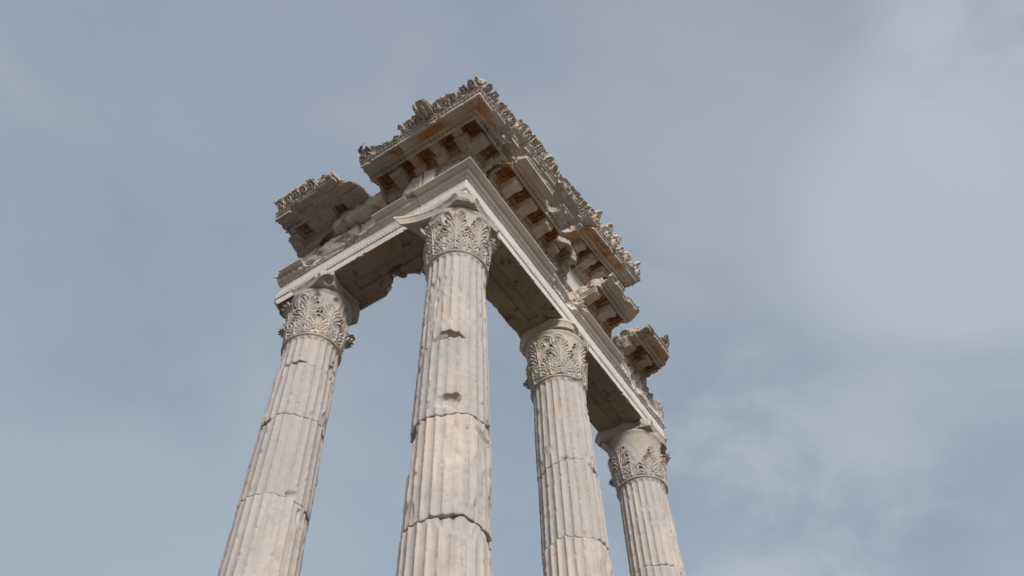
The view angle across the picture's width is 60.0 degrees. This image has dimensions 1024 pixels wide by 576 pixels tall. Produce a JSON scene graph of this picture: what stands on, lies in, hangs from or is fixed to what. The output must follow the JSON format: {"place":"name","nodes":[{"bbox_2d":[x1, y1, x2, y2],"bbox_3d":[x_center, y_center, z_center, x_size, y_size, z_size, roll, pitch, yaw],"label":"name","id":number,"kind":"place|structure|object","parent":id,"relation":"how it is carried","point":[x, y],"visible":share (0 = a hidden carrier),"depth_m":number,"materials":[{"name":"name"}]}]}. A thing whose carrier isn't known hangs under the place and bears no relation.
{"place":"outdoors","nodes":[
{"label":"outdoors","id":0,"kind":"place"},
{"bbox_2d":[423,169,437,183],"bbox_3d":[-1.438,-1.941,15.851,0.257,0.593,0.214,-28,-57,18],"label":"rough stone","id":1,"kind":"object","parent":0,"point":[429,175],"visible":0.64,"depth_m":15.78,"materials":[{"name":"stone"}]},
{"bbox_2d":[0,0,1023,575],"label":"sky","id":2,"kind":"structure","parent":0,"point":[819,203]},
{"bbox_2d":[545,236,576,283],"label":"cornice block","id":3,"kind":"structure","parent":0,"point":[560,254],"depth_m":17.38,"materials":[{"name":"grey stone"}]},
{"bbox_3d":[-0.525,10.232,8.506,8.200,4.540,11.300,-28,-57,18],"label":"temple podium","id":4,"kind":"object","parent":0,"visible":0},
{"bbox_2d":[217,270,359,575],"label":"fluted column","id":5,"kind":"structure","parent":4,"relation":"on","point":[270,525],"depth_m":13.12,"materials":[{"name":"stone"}]},
{"bbox_2d":[274,196,425,317],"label":"architrave beam","id":6,"kind":"structure","parent":5,"relation":"on","point":[376,258],"depth_m":15.87,"materials":[{"name":"stone"}]},
{"bbox_2d":[302,225,360,265],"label":"frieze block","id":7,"kind":"structure","parent":6,"relation":"on","point":[348,238],"depth_m":16.45,"materials":[{"name":"stone"}]},
{"bbox_2d":[274,171,375,258],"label":"cornice block","id":8,"kind":"structure","parent":7,"relation":"on","point":[309,212],"depth_m":16.69,"materials":[{"name":"grey stone"}]},
{"bbox_2d":[360,218,374,232],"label":"frieze block","id":9,"kind":"structure","parent":6,"relation":"on","point":[367,224],"depth_m":16.33,"materials":[{"name":"stone"}]},
{"bbox_2d":[332,191,387,234],"bbox_3d":[-2.660,-1.258,16.809,1.259,0.615,0.940,-28,-57,18],"label":"rough stone","id":10,"kind":"object","parent":9,"relation":"on","point":[359,213],"visible":0.34,"depth_m":16.42,"materials":[{"name":"stone"}]},
{"bbox_2d":[358,124,416,204],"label":"cornice block","id":11,"kind":"structure","parent":9,"relation":"on","point":[387,166],"depth_m":16.15,"materials":[{"name":"grey stone"}]},
{"bbox_2d":[402,175,423,198],"bbox_3d":[-1.735,-1.760,15.900,0.453,0.498,0.247,-28,-57,18],"label":"rough stone","id":12,"kind":"object","parent":6,"relation":"on","point":[415,183],"visible":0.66,"depth_m":15.78,"materials":[{"name":"grey stone"}]},
{"bbox_2d":[393,191,499,575],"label":"fluted column","id":13,"kind":"structure","parent":4,"relation":"on","point":[446,527],"depth_m":11.33,"materials":[{"name":"stone"}]},
{"bbox_2d":[413,157,583,339],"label":"architrave beam","id":14,"kind":"structure","parent":13,"relation":"on","point":[525,289],"depth_m":16.10,"materials":[{"name":"stone"}]},
{"bbox_2d":[438,160,460,174],"bbox_3d":[-1.087,-2.032,15.659,0.502,0.384,0.163,-28,-57,18],"label":"rough stone","id":15,"kind":"object","parent":14,"relation":"on","point":[441,171],"visible":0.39,"depth_m":15.69,"materials":[{"name":"stone"}]},
{"bbox_2d":[520,318,613,575],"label":"fluted column","id":16,"kind":"structure","parent":4,"relation":"on","point":[573,526],"depth_m":14.26,"materials":[{"name":"stone"}]},
{"bbox_2d":[595,419,686,575],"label":"fluted column","id":17,"kind":"structure","parent":4,"relation":"on","point":[639,458],"depth_m":17.06,"materials":[{"name":"stone"}]},
{"bbox_2d":[575,308,665,435],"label":"architrave beam","id":18,"kind":"structure","parent":17,"relation":"on","point":[616,396],"depth_m":17.96,"materials":[{"name":"stone"}]},
{"bbox_2d":[550,261,605,333],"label":"frieze block","id":19,"kind":"structure","parent":18,"relation":"on","point":[572,296],"depth_m":17.50,"materials":[{"name":"stone"}]},
{"bbox_2d":[575,273,639,339],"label":"cornice block","id":20,"kind":"structure","parent":19,"relation":"on","point":[609,305],"depth_m":18.13,"materials":[{"name":"stone"}]},
{"bbox_2d":[563,268,584,291],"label":"gable wall block","id":21,"kind":"structure","parent":20,"relation":"on","point":[574,282],"depth_m":18.43,"materials":[{"name":"stone"}]},
{"bbox_2d":[558,206,640,288],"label":"cornice block","id":22,"kind":"structure","parent":21,"relation":"on","point":[599,251],"depth_m":18.98,"materials":[{"name":"stone"}]},
{"bbox_2d":[614,344,663,418],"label":"frieze block","id":23,"kind":"structure","parent":18,"relation":"on","point":[640,384],"depth_m":18.98,"materials":[{"name":"grey stone"}]},
{"bbox_2d":[611,324,669,386],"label":"cornice block","id":24,"kind":"structure","parent":23,"relation":"on","point":[645,350],"depth_m":18.93,"materials":[{"name":"grey stone"}]},
{"bbox_3d":[-0.425,-1.146,16.368,0.928,0.432,2.560,-28,-57,18],"label":"frieze block","id":25,"kind":"object","parent":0,"visible":0},
{"bbox_2d":[396,75,519,176],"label":"cornice block","id":26,"kind":"structure","parent":25,"relation":"on","point":[475,120],"depth_m":15.76,"materials":[{"name":"stone"}]},
{"bbox_2d":[486,156,573,253],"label":"cornice block","id":27,"kind":"structure","parent":25,"relation":"on","point":[522,187],"depth_m":16.56,"materials":[{"name":"stone"}]},
{"bbox_2d":[501,118,591,230],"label":"cornice block","id":28,"kind":"structure","parent":27,"relation":"on","point":[565,193],"depth_m":17.09,"materials":[{"name":"stone"}]}
]}

